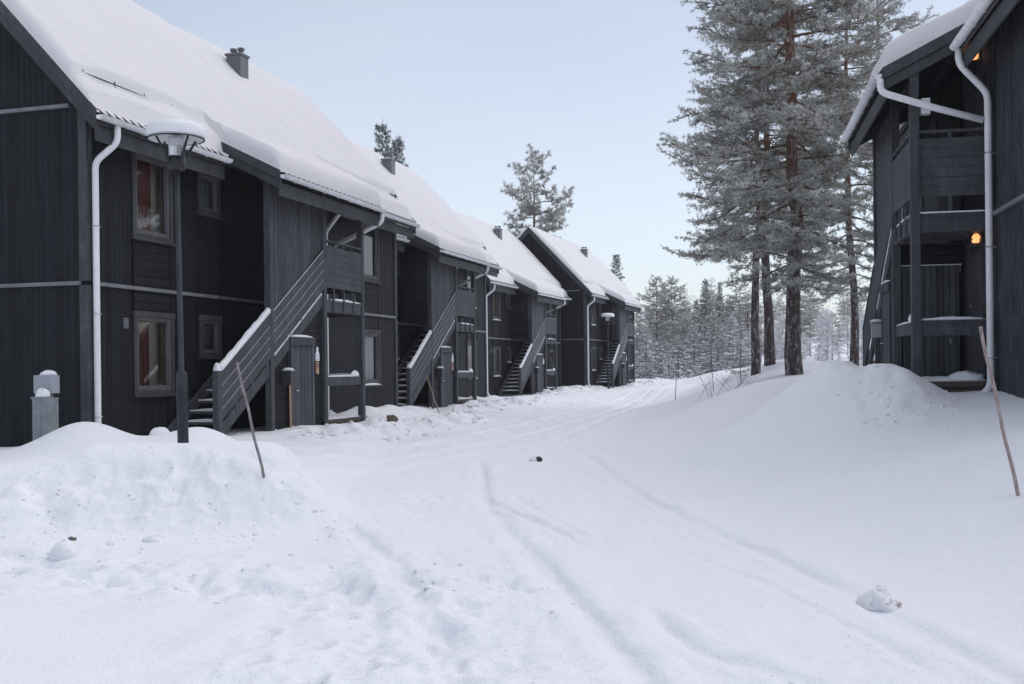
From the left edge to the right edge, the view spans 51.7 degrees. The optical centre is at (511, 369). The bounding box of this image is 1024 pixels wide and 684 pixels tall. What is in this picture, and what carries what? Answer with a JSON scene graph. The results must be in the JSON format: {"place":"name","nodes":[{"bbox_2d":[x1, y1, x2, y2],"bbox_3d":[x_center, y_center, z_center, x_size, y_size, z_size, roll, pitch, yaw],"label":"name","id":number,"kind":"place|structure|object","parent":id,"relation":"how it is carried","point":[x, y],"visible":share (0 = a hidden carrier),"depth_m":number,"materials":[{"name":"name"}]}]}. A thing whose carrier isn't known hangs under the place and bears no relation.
{"place":"outdoors","nodes":[
{"label":"outdoors","id":0,"kind":"place"},
{"bbox_2d":[0,329,1023,683],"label":"ground","id":1,"kind":"structure","parent":0,"point":[920,521],"depth_m":9.79,"materials":[{"name":"snow"}]},
{"bbox_2d":[31,388,58,440],"bbox_3d":[-7.064,0.849,16.009,0.310,1.150,0.245,-1,0,16],"label":"utility cabinet","id":2,"kind":"object","parent":1,"relation":"on","point":[45,414],"visible":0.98,"depth_m":15.92,"materials":[{"name":"metal"}]},
{"bbox_2d":[33,370,59,396],"bbox_3d":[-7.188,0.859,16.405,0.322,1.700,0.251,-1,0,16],"label":"meter box","id":3,"kind":"object","parent":2,"relation":"on","point":[49,380],"visible":0.66,"depth_m":16.30,"materials":[{"name":"grey"}]},
{"bbox_2d":[49,539,78,560],"bbox_3d":[-3.958,1.611,9.345,0.251,0.220,0.240,-1,0,0],"label":"snow lump","id":4,"kind":"object","parent":1,"relation":"on","point":[63,549],"visible":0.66,"depth_m":9.27,"materials":[{"name":"snow"}]},
{"bbox_2d":[0,422,325,540],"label":"snow bank","id":5,"kind":"structure","parent":1,"relation":"on","point":[80,454],"depth_m":11.13,"materials":[{"name":"snow"}]},
{"bbox_2d":[149,427,168,435],"bbox_3d":[-5.299,0.984,15.892,0.309,0.253,0.299,-1,0,0],"label":"snow lump","id":6,"kind":"object","parent":5,"relation":"on","point":[158,430],"visible":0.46,"depth_m":15.82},
{"bbox_2d":[146,119,205,442],"bbox_3d":[-4.390,-0.740,13.992,0.756,5.058,0.756,-1,0,-20],"label":"street lamp","id":7,"kind":"object","parent":5,"relation":"on","point":[177,136],"visible":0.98,"depth_m":13.94,"materials":[{"name":"metal"}]},
{"bbox_2d":[236,362,264,477],"bbox_3d":[-2.767,0.667,11.320,0.379,1.497,0.033,-1,0,10],"label":"snow stake","id":8,"kind":"object","parent":5,"relation":"on","point":[251,423],"visible":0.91,"depth_m":11.31,"materials":[{"name":"brown wood"}]},
{"bbox_2d":[0,0,420,446],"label":"apartment house","id":9,"kind":"structure","parent":1,"relation":"on","point":[294,210],"depth_m":19.23,"materials":[{"name":"grey"}]},
{"bbox_2d":[130,151,175,246],"bbox_3d":[-6.379,-2.936,18.512,0.335,1.710,1.230,-1,0,16],"label":"window","id":10,"kind":"structure","parent":9,"relation":"in","point":[151,179],"depth_m":18.59,"materials":[{"name":"grey glass"}]},
{"bbox_2d":[132,310,175,397],"bbox_3d":[-6.349,-0.196,18.512,0.335,1.610,1.230,-1,0,16],"label":"window","id":11,"kind":"structure","parent":9,"relation":"in","point":[153,332],"depth_m":18.79,"materials":[{"name":"grey glass"}]},
{"bbox_2d":[196,172,223,219],"bbox_3d":[-5.838,-3.272,20.192,0.241,1.010,0.820,-1,0,16],"label":"window","id":12,"kind":"structure","parent":9,"relation":"in","point":[208,187],"depth_m":20.30,"materials":[{"name":"grey glass"}]},
{"bbox_2d":[198,314,224,358],"bbox_3d":[-5.808,-0.547,20.192,0.241,0.960,0.820,-1,0,16],"label":"window","id":13,"kind":"structure","parent":9,"relation":"in","point":[210,327],"depth_m":20.30,"materials":[{"name":"grey glass"}]},
{"bbox_2d":[281,368,294,384],"bbox_3d":[-4.361,0.135,20.644,0.238,0.343,0.184,-1,0,16],"label":"letter box","id":14,"kind":"object","parent":9,"relation":"attached to","point":[287,376],"visible":1,"depth_m":20.58,"materials":[{"name":"grey"}]},
{"bbox_2d":[288,335,315,426],"bbox_3d":[-4.226,0.343,21.345,0.114,2.085,1.044,-1,0,16],"label":"shed door","id":15,"kind":"structure","parent":9,"relation":"in","point":[301,356],"depth_m":21.35,"materials":[{"name":"grey wood"}]},
{"bbox_2d":[315,346,319,373],"bbox_3d":[-4.056,-0.191,22.043,0.022,0.570,0.170,-1,0,16],"label":"notice sign","id":16,"kind":"object","parent":9,"relation":"attached to","point":[317,357],"visible":1,"depth_m":22.03,"materials":[{"name":"white"}]},
{"bbox_2d":[364,224,381,283],"bbox_3d":[-3.727,-2.965,27.322,0.241,1.710,1.230,-1,0,16],"label":"window","id":17,"kind":"structure","parent":9,"relation":"in","point":[371,238],"depth_m":27.67,"materials":[{"name":"grey glass"}]},
{"bbox_2d":[365,329,382,386],"bbox_3d":[-3.690,-0.225,27.321,0.250,1.610,1.231,-1,0,17],"label":"window","id":18,"kind":"structure","parent":9,"relation":"in","point":[372,337],"depth_m":27.66,"materials":[{"name":"grey glass"}]},
{"bbox_2d":[289,385,291,426],"bbox_3d":[-4.362,0.862,20.824,0.056,1.151,0.043,-1,0,39],"label":"broom handle","id":19,"kind":"object","parent":1,"relation":"on","point":[290,413],"visible":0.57,"depth_m":20.81,"materials":[{"name":"beige wood"}]},
{"bbox_2d":[373,118,392,157],"bbox_3d":[-7.460,-6.379,61.952,4.033,16.738,3.931,-1,0,-37],"label":"spruce tree","id":20,"kind":"object","parent":1,"relation":"on","point":[382,128],"visible":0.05,"depth_m":61.87,"materials":[{"name":"plant"}]},
{"bbox_2d":[386,415,397,421],"bbox_3d":[-2.737,1.121,24.206,0.274,0.173,0.253,-1,0,0],"label":"rock","id":21,"kind":"object","parent":1,"relation":"on","point":[394,418],"visible":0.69,"depth_m":24.15,"materials":[{"name":"brown"}]},
{"bbox_2d":[389,134,408,167],"bbox_3d":[-6.939,-6.159,64.005,4.955,16.198,4.260,-1,0,-8],"label":"spruce tree","id":22,"kind":"object","parent":1,"relation":"on","point":[399,144],"visible":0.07,"depth_m":63.85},
{"bbox_2d":[349,140,501,408],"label":"apartment house","id":23,"kind":"structure","parent":1,"relation":"on","point":[446,261],"depth_m":35.14,"materials":[{"name":"grey"}]},
{"bbox_2d":[436,366,443,376],"bbox_3d":[-2.277,0.074,33.576,0.238,0.343,0.184,-1,0,17],"label":"letter box","id":24,"kind":"object","parent":23,"relation":"attached to","point":[439,372],"visible":1,"depth_m":33.52,"materials":[{"name":"grey"}]},
{"bbox_2d":[439,346,451,407],"bbox_3d":[-2.135,0.282,34.274,0.114,2.085,1.044,-1,0,17],"label":"shed door","id":25,"kind":"structure","parent":23,"relation":"in","point":[445,360],"depth_m":34.27,"materials":[{"name":"wood"}]},
{"bbox_2d":[466,270,477,309],"bbox_3d":[-1.605,-3.027,40.250,0.241,1.710,1.230,-1,0,17],"label":"window","id":26,"kind":"structure","parent":23,"relation":"in","point":[468,273],"depth_m":40.48,"materials":[{"name":"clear glass"}]},
{"bbox_2d":[466,340,478,379],"bbox_3d":[-1.615,-0.286,40.263,0.346,1.610,1.230,-1,0,17],"label":"window","id":27,"kind":"structure","parent":23,"relation":"in","point":[469,362],"depth_m":40.69,"materials":[{"name":"grey glass"}]},
{"bbox_2d":[454,211,571,396],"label":"apartment house","id":28,"kind":"structure","parent":1,"relation":"on","point":[527,297],"depth_m":53.29,"materials":[{"name":"grey"}]},
{"bbox_2d":[492,291,501,321],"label":"window","id":29,"kind":"structure","parent":28,"relation":"in","point":[496,296],"depth_m":51.11,"materials":[{"name":"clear glass"}]},
{"bbox_2d":[492,346,502,376],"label":"window","id":30,"kind":"structure","parent":28,"relation":"in","point":[496,350],"depth_m":50.95,"materials":[{"name":"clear glass"}]},
{"bbox_2d":[506,346,511,362],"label":"window","id":31,"kind":"structure","parent":28,"relation":"in","point":[508,349],"depth_m":52.52,"materials":[{"name":"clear glass"}]},
{"bbox_2d":[506,293,511,308],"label":"window","id":32,"kind":"structure","parent":28,"relation":"in","point":[508,296],"depth_m":52.56,"materials":[{"name":"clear glass"}]},
{"bbox_2d":[526,296,529,337],"bbox_3d":[0.992,-2.734,55.647,0.097,2.170,1.120,-1,0,19],"label":"entrance door","id":33,"kind":"structure","parent":28,"relation":"in","point":[528,311],"depth_m":55.31,"materials":[{"name":"wood"}]},
{"bbox_2d":[536,354,543,392],"bbox_3d":[1.412,0.244,53.444,0.104,2.085,1.044,-1,0,18],"label":"shed door","id":34,"kind":"structure","parent":28,"relation":"in","point":[539,362],"depth_m":53.40,"materials":[{"name":"wood"}]},
{"bbox_2d":[549,349,553,375],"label":"window","id":35,"kind":"structure","parent":28,"relation":"in","point":[551,351],"depth_m":59.79,"materials":[{"name":"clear glass"}]},
{"bbox_2d":[500,142,574,239],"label":"pine tree","id":36,"kind":"object","parent":1,"relation":"on","point":[531,209],"visible":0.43,"depth_m":83.33,"materials":[{"name":"plant"}]},
{"bbox_2d":[516,226,642,387],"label":"apartment house","id":37,"kind":"structure","parent":1,"relation":"on","point":[593,287],"depth_m":62.86,"materials":[{"name":"grey"}]},
{"bbox_2d":[590,299,595,325],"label":"window","id":38,"kind":"structure","parent":37,"relation":"in","point":[593,306],"depth_m":63.21,"materials":[{"name":"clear glass"}]},
{"bbox_2d":[591,346,595,370],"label":"window","id":39,"kind":"structure","parent":37,"relation":"in","point":[593,348],"depth_m":63.09,"materials":[{"name":"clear glass"}]},
{"bbox_2d":[611,305,615,339],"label":"entrance door","id":40,"kind":"structure","parent":37,"relation":"in","point":[613,310],"depth_m":67.75,"materials":[{"name":"wood"}]},
{"bbox_2d":[622,352,626,385],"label":"shed door","id":41,"kind":"structure","parent":37,"relation":"in","point":[624,376],"depth_m":65.58,"materials":[{"name":"wood"}]},
{"bbox_2d":[610,254,635,357],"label":"spruce tree","id":42,"kind":"object","parent":1,"relation":"on","point":[616,260],"visible":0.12,"depth_m":111.90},
{"bbox_2d":[635,354,644,378],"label":"snowy spruce","id":43,"kind":"object","parent":1,"relation":"on","point":[636,373],"visible":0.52,"depth_m":83.80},
{"bbox_2d":[635,342,652,378],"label":"snowy spruce","id":44,"kind":"object","parent":1,"relation":"on","point":[639,352],"visible":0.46,"depth_m":85.79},
{"bbox_2d":[635,307,655,350],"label":"pine tree","id":45,"kind":"object","parent":1,"relation":"on","point":[646,324],"visible":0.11,"depth_m":127.98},
{"bbox_2d":[634,297,657,368],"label":"snowy spruce","id":46,"kind":"object","parent":1,"relation":"on","point":[641,326],"visible":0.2,"depth_m":91.79,"materials":[{"name":"plant"}]},
{"bbox_2d":[635,328,661,378],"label":"snowy spruce","id":47,"kind":"object","parent":1,"relation":"on","point":[649,352],"visible":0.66,"depth_m":85.90,"materials":[{"name":"plant"}]},
{"bbox_2d":[643,356,661,378],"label":"snowy spruce","id":48,"kind":"object","parent":1,"relation":"on","point":[650,373],"visible":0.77,"depth_m":84.57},
{"bbox_2d":[648,350,664,378],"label":"snowy spruce","id":49,"kind":"object","parent":1,"relation":"on","point":[657,354],"visible":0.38,"depth_m":87.50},
{"bbox_2d":[635,274,679,365],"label":"pine tree","id":50,"kind":"object","parent":1,"relation":"on","point":[662,301],"visible":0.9,"depth_m":103.81,"materials":[{"name":"plant"}]},
{"bbox_2d":[642,336,674,378],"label":"snowy spruce","id":51,"kind":"object","parent":1,"relation":"on","point":[661,346],"visible":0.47,"depth_m":87.88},
{"bbox_2d":[647,311,674,352],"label":"pine tree","id":52,"kind":"object","parent":1,"relation":"on","point":[659,333],"visible":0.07,"depth_m":120.47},
{"bbox_2d":[655,351,680,378],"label":"snowy spruce","id":53,"kind":"object","parent":1,"relation":"on","point":[668,374],"visible":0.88,"depth_m":81.52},
{"bbox_2d":[654,275,692,358],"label":"pine tree","id":54,"kind":"object","parent":1,"relation":"on","point":[684,311],"visible":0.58,"depth_m":105.61,"materials":[{"name":"plant"}]},
{"bbox_2d":[657,340,697,378],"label":"snowy spruce","id":55,"kind":"object","parent":1,"relation":"on","point":[678,360],"visible":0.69,"depth_m":83.91,"materials":[{"name":"plant"}]},
{"bbox_2d":[671,333,692,372],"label":"snowy spruce","id":56,"kind":"object","parent":1,"relation":"on","point":[682,339],"visible":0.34,"depth_m":95.88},
{"bbox_2d":[664,313,700,362],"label":"pine tree","id":57,"kind":"object","parent":1,"relation":"on","point":[682,325],"visible":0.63,"depth_m":97.84,"materials":[{"name":"plant"}]},
{"bbox_2d":[668,300,701,362],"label":"pine tree","id":58,"kind":"object","parent":1,"relation":"on","point":[687,303],"visible":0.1,"depth_m":127.03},
{"bbox_2d":[680,319,704,374],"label":"snowy spruce","id":59,"kind":"object","parent":1,"relation":"on","point":[694,343],"visible":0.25,"depth_m":98.98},
{"bbox_2d":[677,325,709,375],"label":"snowy spruce","id":60,"kind":"object","parent":1,"relation":"on","point":[694,355],"visible":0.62,"depth_m":89.89,"materials":[{"name":"plant"}]},
{"bbox_2d":[687,300,700,362],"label":"spruce tree","id":61,"kind":"object","parent":1,"relation":"on","point":[695,307],"visible":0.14,"depth_m":115.92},
{"bbox_2d":[687,360,700,377],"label":"snowy spruce","id":62,"kind":"object","parent":1,"relation":"on","point":[696,369],"visible":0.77,"depth_m":81.90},
{"bbox_2d":[688,308,706,347],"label":"pine tree","id":63,"kind":"object","parent":1,"relation":"on","point":[699,313],"visible":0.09,"depth_m":114.13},
{"bbox_2d":[691,279,722,360],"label":"spruce tree","id":64,"kind":"object","parent":1,"relation":"on","point":[706,290],"visible":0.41,"depth_m":111.86,"materials":[{"name":"plant"}]},
{"bbox_2d":[692,319,722,371],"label":"snowy spruce","id":65,"kind":"object","parent":1,"relation":"on","point":[711,335],"visible":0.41,"depth_m":91.88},
{"bbox_2d":[696,343,723,375],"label":"snowy spruce","id":66,"kind":"object","parent":1,"relation":"on","point":[711,364],"visible":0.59,"depth_m":87.64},
{"bbox_2d":[695,312,728,354],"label":"pine tree","id":67,"kind":"object","parent":1,"relation":"on","point":[719,325],"visible":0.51,"depth_m":99.80,"materials":[{"name":"plant"}]},
{"bbox_2d":[697,290,731,346],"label":"pine tree","id":68,"kind":"object","parent":1,"relation":"on","point":[714,300],"visible":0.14,"depth_m":128.30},
{"bbox_2d":[710,340,725,371],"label":"snowy spruce","id":69,"kind":"object","parent":1,"relation":"on","point":[719,353],"visible":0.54,"depth_m":89.99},
{"bbox_2d":[714,282,728,362],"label":"spruce tree","id":70,"kind":"object","parent":1,"relation":"on","point":[719,307],"visible":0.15,"depth_m":121.92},
{"bbox_2d":[703,318,747,370],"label":"snowy spruce","id":71,"kind":"object","parent":1,"relation":"on","point":[729,324],"visible":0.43,"depth_m":90.87,"materials":[{"name":"plant"}]},
{"bbox_2d":[720,353,732,369],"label":"snowy spruce","id":72,"kind":"object","parent":1,"relation":"on","point":[726,364],"visible":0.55,"depth_m":81.48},
{"bbox_2d":[718,313,742,366],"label":"rime birch","id":73,"kind":"object","parent":1,"relation":"on","point":[738,329],"visible":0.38,"depth_m":91.90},
{"bbox_2d":[697,369,764,398],"bbox_3d":[5.102,0.324,25.004,1.678,0.728,1.000,-1,0,20],"label":"bare shrub","id":74,"kind":"object","parent":1,"relation":"on","point":[738,385],"visible":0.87,"depth_m":24.95,"materials":[{"name":"brown plant"}]},
{"bbox_2d":[718,323,750,369],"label":"snowy spruce","id":75,"kind":"object","parent":1,"relation":"on","point":[740,349],"visible":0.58,"depth_m":85.49,"materials":[{"name":"plant"}]},
{"bbox_2d":[725,358,750,379],"bbox_3d":[6.447,0.193,30.071,0.793,1.116,0.827,-1,0,0],"label":"pine seedling","id":76,"kind":"object","parent":1,"relation":"on","point":[734,366],"visible":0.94,"depth_m":29.98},
{"bbox_2d":[715,286,763,361],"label":"pine tree","id":77,"kind":"object","parent":1,"relation":"on","point":[724,315],"visible":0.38,"depth_m":117.95,"materials":[{"name":"plant"}]},
{"bbox_2d":[721,293,763,365],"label":"pine tree","id":78,"kind":"object","parent":1,"relation":"on","point":[741,314],"visible":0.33,"depth_m":113.45,"materials":[{"name":"plant"}]},
{"bbox_2d":[742,331,750,364],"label":"rime birch","id":79,"kind":"object","parent":1,"relation":"on","point":[748,335],"visible":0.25,"depth_m":95.74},
{"bbox_2d":[634,262,867,334],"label":"wood","id":80,"kind":"object","parent":1,"relation":"on","point":[781,296],"visible":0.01,"depth_m":233.24,"materials":[{"name":"wood"}]},
{"bbox_2d":[656,0,859,375],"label":"pine tree","id":81,"kind":"object","parent":1,"relation":"on","point":[736,237],"visible":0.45,"depth_m":33.04,"materials":[{"name":"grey plant"}]},
{"bbox_2d":[761,300,780,327],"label":"pine tree","id":82,"kind":"object","parent":1,"relation":"on","point":[774,314],"visible":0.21,"depth_m":196.63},
{"bbox_2d":[685,6,857,365],"bbox_3d":[8.380,-8.113,35.439,5.234,17.221,6.198,-1,0,-19],"label":"pine tree","id":83,"kind":"object","parent":1,"relation":"on","point":[769,350],"visible":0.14,"depth_m":35.34,"materials":[{"name":"green plant"}]},
{"bbox_2d":[773,299,785,327],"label":"pine tree","id":84,"kind":"object","parent":1,"relation":"on","point":[779,310],"visible":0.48,"depth_m":209.58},
{"bbox_2d":[774,323,784,359],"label":"rime birch","id":85,"kind":"object","parent":1,"relation":"on","point":[779,335],"visible":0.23,"depth_m":113.45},
{"bbox_2d":[666,0,896,374],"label":"pine tree","id":86,"kind":"object","parent":1,"relation":"on","point":[752,28],"visible":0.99,"depth_m":26.90,"materials":[{"name":"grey plant"}]},
{"bbox_2d":[774,315,803,359],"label":"rime birch","id":87,"kind":"object","parent":1,"relation":"on","point":[780,330],"visible":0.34,"depth_m":100.62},
{"bbox_2d":[778,295,817,350],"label":"pine tree","id":88,"kind":"object","parent":1,"relation":"on","point":[805,313],"visible":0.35,"depth_m":137.11,"materials":[{"name":"plant"}]},
{"bbox_2d":[801,332,816,359],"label":"rime birch","id":89,"kind":"object","parent":1,"relation":"on","point":[805,345],"visible":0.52,"depth_m":109.26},
{"bbox_2d":[801,289,823,355],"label":"pine tree","id":90,"kind":"object","parent":1,"relation":"on","point":[817,307],"visible":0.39,"depth_m":152.85,"materials":[{"name":"plant"}]},
{"bbox_2d":[807,304,834,359],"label":"tree","id":91,"kind":"object","parent":1,"relation":"on","point":[822,331],"visible":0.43,"depth_m":126.34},
{"bbox_2d":[811,308,841,359],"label":"tree","id":92,"kind":"object","parent":1,"relation":"on","point":[826,344],"visible":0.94,"depth_m":100.38,"materials":[{"name":"plant"}]},
{"bbox_2d":[819,311,847,359],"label":"pine tree","id":93,"kind":"object","parent":1,"relation":"on","point":[838,330],"visible":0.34,"depth_m":129.74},
{"bbox_2d":[775,0,894,365],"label":"pine tree","id":94,"kind":"object","parent":1,"relation":"on","point":[851,259],"visible":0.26,"depth_m":35.74,"materials":[{"name":"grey plant"}]},
{"bbox_2d":[706,360,976,464],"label":"snow bank","id":95,"kind":"structure","parent":1,"relation":"on","point":[809,412],"depth_m":14.88,"materials":[{"name":"snow"}]},
{"bbox_2d":[836,297,850,325],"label":"pine tree","id":96,"kind":"object","parent":1,"relation":"on","point":[847,311],"visible":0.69,"depth_m":196.12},
{"bbox_2d":[838,315,850,357],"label":"rime birch","id":97,"kind":"object","parent":1,"relation":"on","point":[847,330],"visible":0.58,"depth_m":141.65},
{"bbox_2d":[859,317,871,354],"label":"rime birch","id":98,"kind":"object","parent":1,"relation":"on","point":[860,323],"visible":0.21,"depth_m":134.63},
{"bbox_2d":[855,585,901,612],"bbox_3d":[2.422,1.532,6.991,0.300,0.217,0.218,-1,0,36],"label":"snow lump","id":99,"kind":"object","parent":1,"relation":"on","point":[880,598],"visible":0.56,"depth_m":6.94,"materials":[{"name":"snow"}]},
{"bbox_2d":[825,0,938,197],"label":"pine tree","id":100,"kind":"object","parent":1,"relation":"on","point":[904,21],"visible":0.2,"depth_m":46.72,"materials":[{"name":"green plant"}]},
{"bbox_2d":[841,0,1023,396],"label":"apartment house","id":101,"kind":"structure","parent":1,"relation":"on","point":[937,118],"depth_m":16.12,"materials":[{"name":"grey"}]},
{"bbox_2d":[870,319,880,337],"bbox_3d":[6.807,-0.769,19.760,0.238,0.343,0.184,-1,0,12],"label":"letter box","id":102,"kind":"object","parent":101,"relation":"attached to","point":[875,328],"visible":0.86,"depth_m":19.70,"materials":[{"name":"grey"}]},
{"bbox_2d":[879,280,892,363],"bbox_3d":[6.738,-0.559,19.050,0.114,2.085,1.044,-1,0,12],"label":"shed door","id":103,"kind":"structure","parent":101,"relation":"in","point":[885,288],"depth_m":18.95,"materials":[{"name":"wood"}]},
{"bbox_2d":[901,264,961,376],"bbox_3d":[7.113,-0.819,17.963,0.990,1.918,0.080,-1,0,12],"label":"porch end door","id":104,"kind":"structure","parent":101,"relation":"in","point":[939,282],"depth_m":17.94,"materials":[{"name":"black wood"}]},
{"bbox_2d":[928,120,937,167],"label":"window","id":105,"kind":"structure","parent":101,"relation":"in","point":[934,125],"depth_m":20.26,"materials":[{"name":"black glass"}]},
{"bbox_2d":[964,70,984,211],"bbox_3d":[7.391,-3.549,16.909,0.056,2.170,1.120,-1,0,12],"label":"entrance door","id":106,"kind":"structure","parent":101,"relation":"in","point":[974,102],"depth_m":16.88,"materials":[{"name":"black metal"}]},
{"bbox_2d":[966,237,986,377],"bbox_3d":[7.401,-0.958,16.914,0.097,2.170,1.120,-1,0,12],"label":"entrance door","id":107,"kind":"structure","parent":101,"relation":"in","point":[976,262],"depth_m":16.87,"materials":[{"name":"wood"}]},
{"bbox_2d":[979,326,1019,495],"bbox_3d":[4.413,0.489,9.521,0.385,1.760,0.037,-1,0,10],"label":"snow stake","id":108,"kind":"object","parent":1,"relation":"on","point":[1014,476],"visible":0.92,"depth_m":9.51,"materials":[{"name":"wood"}]},
{"bbox_2d":[68,377,1008,683],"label":"road","id":109,"kind":"structure","parent":0,"point":[640,613],"depth_m":7.30,"materials":[{"name":"snow"}]},
{"bbox_2d":[0,365,972,683],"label":"snow crumbs","id":110,"kind":"object","parent":109,"relation":"on","point":[154,539],"visible":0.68,"depth_m":11.05,"materials":[{"name":"snow"}]},
{"bbox_2d":[601,313,613,388],"bbox_3d":[5.452,-0.743,60.000,0.756,4.910,0.756,-1,0,-20],"label":"street lamp","id":111,"kind":"object","parent":109,"relation":"on","point":[607,319],"visible":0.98,"depth_m":59.95,"materials":[{"name":"metal"}]},
{"bbox_2d":[132,0,969,345],"label":"sky","id":112,"kind":"structure","parent":0,"point":[466,85],"materials":[{"name":"blue"}]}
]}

